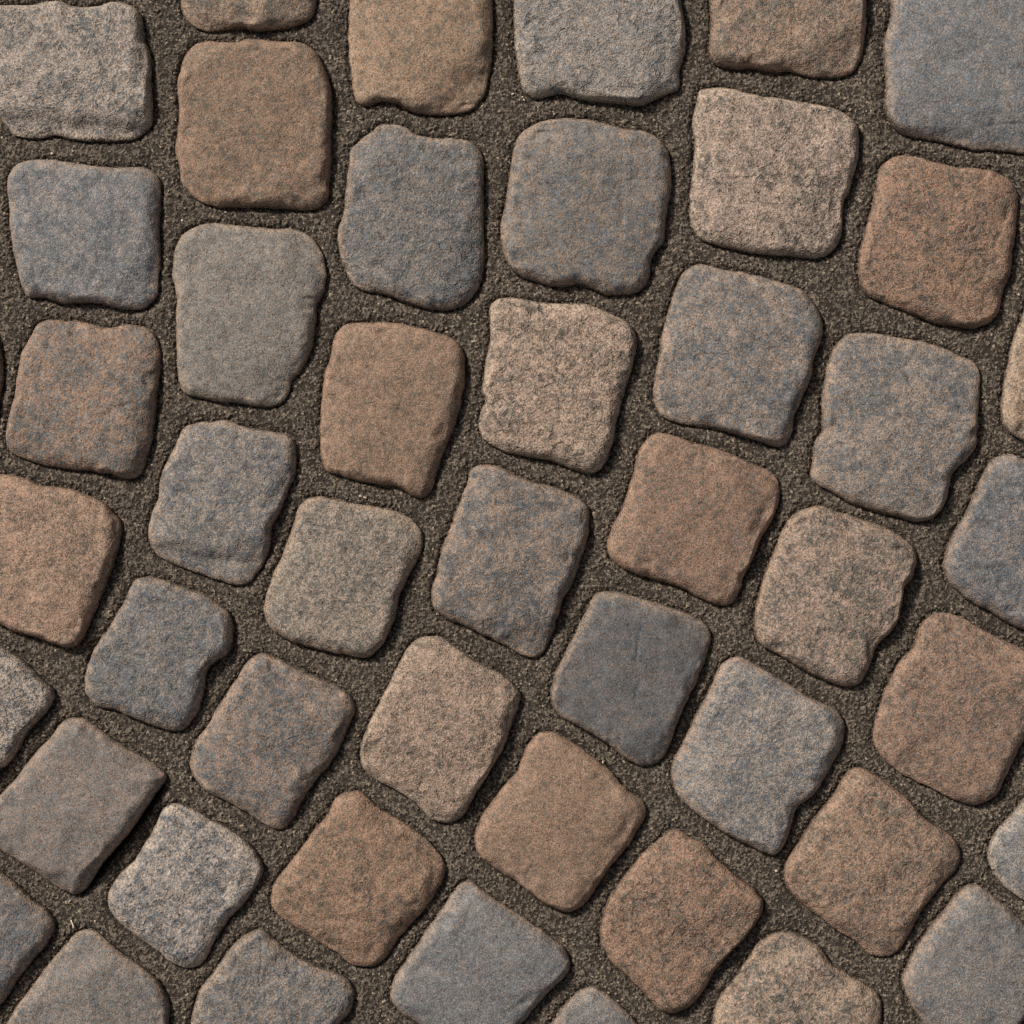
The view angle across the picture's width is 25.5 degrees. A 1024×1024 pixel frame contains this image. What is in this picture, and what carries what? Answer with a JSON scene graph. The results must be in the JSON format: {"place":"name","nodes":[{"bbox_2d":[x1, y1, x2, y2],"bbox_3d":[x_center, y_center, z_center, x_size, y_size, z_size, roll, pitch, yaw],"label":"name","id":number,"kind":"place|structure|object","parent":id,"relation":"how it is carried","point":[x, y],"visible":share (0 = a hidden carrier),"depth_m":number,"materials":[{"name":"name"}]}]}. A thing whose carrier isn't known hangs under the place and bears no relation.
{"place":"outdoors","nodes":[
{"label":"outdoors","id":0,"kind":"place"},
{"bbox_2d":[0,0,1023,1023],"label":"ground","id":1,"kind":"structure","parent":0,"point":[495,120],"depth_m":1.70,"materials":[{"name":"brown sand"}]},
{"bbox_2d":[0,347,3,398],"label":"cobblestone","id":2,"kind":"object","parent":1,"relation":"on","point":[1,373],"visible":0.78,"depth_m":1.70,"materials":[{"name":"stone"}]},
{"bbox_2d":[0,645,54,768],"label":"cobblestone","id":3,"kind":"object","parent":1,"relation":"on","point":[27,695],"visible":0.99,"depth_m":1.69,"materials":[{"name":"stone"}]},
{"bbox_2d":[0,870,55,1004],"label":"cobblestone","id":4,"kind":"object","parent":1,"relation":"on","point":[27,925],"visible":0.98,"depth_m":1.69,"materials":[{"name":"stone"}]},
{"bbox_2d":[0,474,121,647],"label":"cobblestone","id":5,"kind":"object","parent":1,"relation":"on","point":[59,547],"visible":0.99,"depth_m":1.69,"materials":[{"name":"stone"}]},
{"bbox_2d":[0,0,153,141],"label":"cobblestone","id":6,"kind":"object","parent":1,"relation":"on","point":[67,71],"visible":1,"depth_m":1.69,"materials":[{"name":"stone"}]},
{"bbox_2d":[6,320,160,478],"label":"cobblestone","id":7,"kind":"object","parent":1,"relation":"on","point":[85,397],"visible":1,"depth_m":1.69,"materials":[{"name":"stone"}]},
{"bbox_2d":[0,718,166,893],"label":"cobblestone","id":8,"kind":"object","parent":1,"relation":"on","point":[77,795],"visible":0.99,"depth_m":1.69,"materials":[{"name":"stone"}]},
{"bbox_2d":[7,159,161,309],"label":"cobblestone","id":9,"kind":"object","parent":1,"relation":"on","point":[82,233],"visible":0.99,"depth_m":1.69,"materials":[{"name":"stone"}]},
{"bbox_2d":[6,929,169,1023],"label":"cobblestone","id":10,"kind":"object","parent":1,"relation":"on","point":[89,976],"visible":0.98,"depth_m":1.69,"materials":[{"name":"stone"}]},
{"bbox_2d":[84,576,233,730],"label":"cobblestone","id":11,"kind":"object","parent":1,"relation":"on","point":[162,647],"visible":1,"depth_m":1.69,"materials":[{"name":"stone"}]},
{"bbox_2d":[108,803,263,967],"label":"cobblestone","id":12,"kind":"object","parent":1,"relation":"on","point":[185,884],"visible":1,"depth_m":1.69,"materials":[{"name":"stone"}]},
{"bbox_2d":[148,420,296,584],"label":"cobblestone","id":13,"kind":"object","parent":1,"relation":"on","point":[224,486],"visible":1,"depth_m":1.69,"materials":[{"name":"stone"}]},
{"bbox_2d":[181,0,315,31],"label":"cobblestone","id":14,"kind":"object","parent":1,"relation":"on","point":[226,15],"visible":0.99,"depth_m":1.69,"materials":[{"name":"stone"}]},
{"bbox_2d":[172,223,326,406],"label":"cobblestone","id":15,"kind":"object","parent":1,"relation":"on","point":[249,298],"visible":1,"depth_m":1.69,"materials":[{"name":"stone"}]},
{"bbox_2d":[175,39,332,210],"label":"cobblestone","id":16,"kind":"object","parent":1,"relation":"on","point":[255,123],"visible":1,"depth_m":1.69,"materials":[{"name":"stone"}]},
{"bbox_2d":[190,653,354,828],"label":"cobblestone","id":17,"kind":"object","parent":1,"relation":"on","point":[266,747],"visible":1,"depth_m":1.69,"materials":[{"name":"stone"}]},
{"bbox_2d":[191,929,354,1023],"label":"cobblestone","id":18,"kind":"object","parent":1,"relation":"on","point":[260,976],"visible":0.99,"depth_m":1.69,"materials":[{"name":"stone"}]},
{"bbox_2d":[263,496,422,657],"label":"cobblestone","id":19,"kind":"object","parent":1,"relation":"on","point":[342,571],"visible":1,"depth_m":1.69,"materials":[{"name":"stone"}]},
{"bbox_2d":[271,790,444,966],"bbox_3d":[-0.114,0.278,1.716,0.104,0.058,0.113,36,90,0],"label":"cobblestone","id":20,"kind":"object","parent":1,"relation":"on","point":[359,880],"visible":1,"depth_m":1.69,"materials":[{"name":"stone"}]},
{"bbox_2d":[319,322,464,497],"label":"cobblestone","id":21,"kind":"object","parent":1,"relation":"on","point":[391,401],"visible":1,"depth_m":1.69,"materials":[{"name":"stone"}]},
{"bbox_2d":[337,124,484,310],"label":"cobblestone","id":22,"kind":"object","parent":1,"relation":"on","point":[411,228],"visible":1,"depth_m":1.69,"materials":[{"name":"stone"}]},
{"bbox_2d":[348,0,492,115],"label":"cobblestone","id":23,"kind":"object","parent":1,"relation":"on","point":[429,57],"visible":1,"depth_m":1.69,"materials":[{"name":"stone"}]},
{"bbox_2d":[360,636,520,822],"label":"cobblestone","id":24,"kind":"object","parent":1,"relation":"on","point":[434,739],"visible":1,"depth_m":1.69,"materials":[{"name":"stone"}]},
{"bbox_2d":[390,880,570,1023],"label":"cobblestone","id":25,"kind":"object","parent":1,"relation":"on","point":[478,955],"visible":1,"depth_m":1.69,"materials":[{"name":"stone"}]},
{"bbox_2d":[431,464,589,657],"bbox_3d":[-0.002,0.036,1.715,0.102,0.059,0.127,20,90,0],"label":"cobblestone","id":26,"kind":"object","parent":1,"relation":"on","point":[512,549],"visible":1,"depth_m":1.69,"materials":[{"name":"stone"}]},
{"bbox_2d":[479,297,636,473],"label":"cobblestone","id":27,"kind":"object","parent":1,"relation":"on","point":[556,377],"visible":1,"depth_m":1.69,"materials":[{"name":"stone"}]},
{"bbox_2d":[474,731,645,911],"bbox_3d":[0.035,0.234,1.716,0.106,0.058,0.112,35,90,0],"label":"cobblestone","id":28,"kind":"object","parent":1,"relation":"on","point":[562,818],"visible":1,"depth_m":1.69,"materials":[{"name":"stone"}]},
{"bbox_2d":[500,118,671,295],"bbox_3d":[0.056,-0.230,1.716,0.124,0.058,0.128,10,90,0],"label":"cobblestone","id":29,"kind":"object","parent":1,"relation":"on","point":[586,202],"visible":1,"depth_m":1.69,"materials":[{"name":"stone"}]},
{"bbox_2d":[551,986,637,1023],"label":"cobblestone","id":30,"kind":"object","parent":1,"relation":"on","point":[592,1005],"visible":0.99,"depth_m":1.69,"materials":[{"name":"stone"}]},
{"bbox_2d":[513,0,685,106],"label":"cobblestone","id":31,"kind":"object","parent":1,"relation":"on","point":[628,52],"visible":0.98,"depth_m":1.69,"materials":[{"name":"stone"}]},
{"bbox_2d":[550,591,710,765],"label":"cobblestone","id":32,"kind":"object","parent":1,"relation":"on","point":[627,673],"visible":1,"depth_m":1.69,"materials":[{"name":"stone"}]},
{"bbox_2d":[600,829,763,1013],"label":"cobblestone","id":33,"kind":"object","parent":1,"relation":"on","point":[682,913],"visible":1,"depth_m":1.69,"materials":[{"name":"stone"}]},
{"bbox_2d":[607,433,779,605],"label":"cobblestone","id":34,"kind":"object","parent":1,"relation":"on","point":[694,519],"visible":1,"depth_m":1.69,"materials":[{"name":"stone"}]},
{"bbox_2d":[653,264,822,446],"bbox_3d":[0.170,-0.119,1.716,0.118,0.058,0.122,14,90,0],"label":"cobblestone","id":35,"kind":"object","parent":1,"relation":"on","point":[738,351],"visible":1,"depth_m":1.69,"materials":[{"name":"stone"}]},
{"bbox_2d":[671,657,844,854],"bbox_3d":[0.181,0.183,1.716,0.110,0.058,0.122,29,90,0],"label":"cobblestone","id":36,"kind":"object","parent":1,"relation":"on","point":[756,755],"visible":1,"depth_m":1.69,"materials":[{"name":"stone"}]},
{"bbox_2d":[689,87,858,258],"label":"cobblestone","id":37,"kind":"object","parent":1,"relation":"on","point":[772,176],"visible":1,"depth_m":1.69,"materials":[{"name":"stone"}]},
{"bbox_2d":[708,0,866,78],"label":"cobblestone","id":38,"kind":"object","parent":1,"relation":"on","point":[817,39],"visible":0.99,"depth_m":1.69,"materials":[{"name":"stone"}]},
{"bbox_2d":[713,931,881,1023],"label":"cobblestone","id":39,"kind":"object","parent":1,"relation":"on","point":[781,977],"visible":0.99,"depth_m":1.69,"materials":[{"name":"stone"}]},
{"bbox_2d":[754,506,916,686],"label":"cobblestone","id":40,"kind":"object","parent":1,"relation":"on","point":[829,602],"visible":1,"depth_m":1.69,"materials":[{"name":"stone"}]},
{"bbox_2d":[784,767,960,956],"bbox_3d":[0.270,0.264,1.716,0.110,0.058,0.113,36,90,0],"label":"cobblestone","id":41,"kind":"object","parent":1,"relation":"on","point":[871,864],"visible":1,"depth_m":1.69,"materials":[{"name":"stone"}]},
{"bbox_2d":[810,333,980,521],"bbox_3d":[0.290,-0.063,1.716,0.121,0.058,0.135,10,90,0],"label":"cobblestone","id":42,"kind":"object","parent":1,"relation":"on","point":[897,436],"visible":1,"depth_m":1.69,"materials":[{"name":"stone"}]},
{"bbox_2d":[858,155,1017,328],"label":"cobblestone","id":43,"kind":"object","parent":1,"relation":"on","point":[937,244],"visible":0.99,"depth_m":1.69,"materials":[{"name":"stone"}]},
{"bbox_2d":[873,612,1023,804],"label":"cobblestone","id":44,"kind":"object","parent":1,"relation":"on","point":[949,721],"visible":0.99,"depth_m":1.69,"materials":[{"name":"stone"}]},
{"bbox_2d":[883,0,1023,153],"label":"cobblestone","id":45,"kind":"object","parent":1,"relation":"on","point":[954,72],"visible":0.99,"depth_m":1.69,"materials":[{"name":"stone"}]},
{"bbox_2d":[901,884,1023,1023],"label":"cobblestone","id":46,"kind":"object","parent":1,"relation":"on","point":[965,964],"visible":1,"depth_m":1.69,"materials":[{"name":"stone"}]},
{"bbox_2d":[943,454,1023,629],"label":"cobblestone","id":47,"kind":"object","parent":1,"relation":"on","point":[983,563],"visible":0.98,"depth_m":1.69,"materials":[{"name":"stone"}]},
{"bbox_2d":[987,798,1023,899],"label":"cobblestone","id":48,"kind":"object","parent":1,"relation":"on","point":[1005,854],"visible":0.98,"depth_m":1.70,"materials":[{"name":"stone"}]},
{"bbox_2d":[1000,310,1023,440],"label":"cobblestone","id":49,"kind":"object","parent":1,"relation":"on","point":[1012,406],"visible":0.95,"depth_m":1.69,"materials":[{"name":"stone"}]}
]}

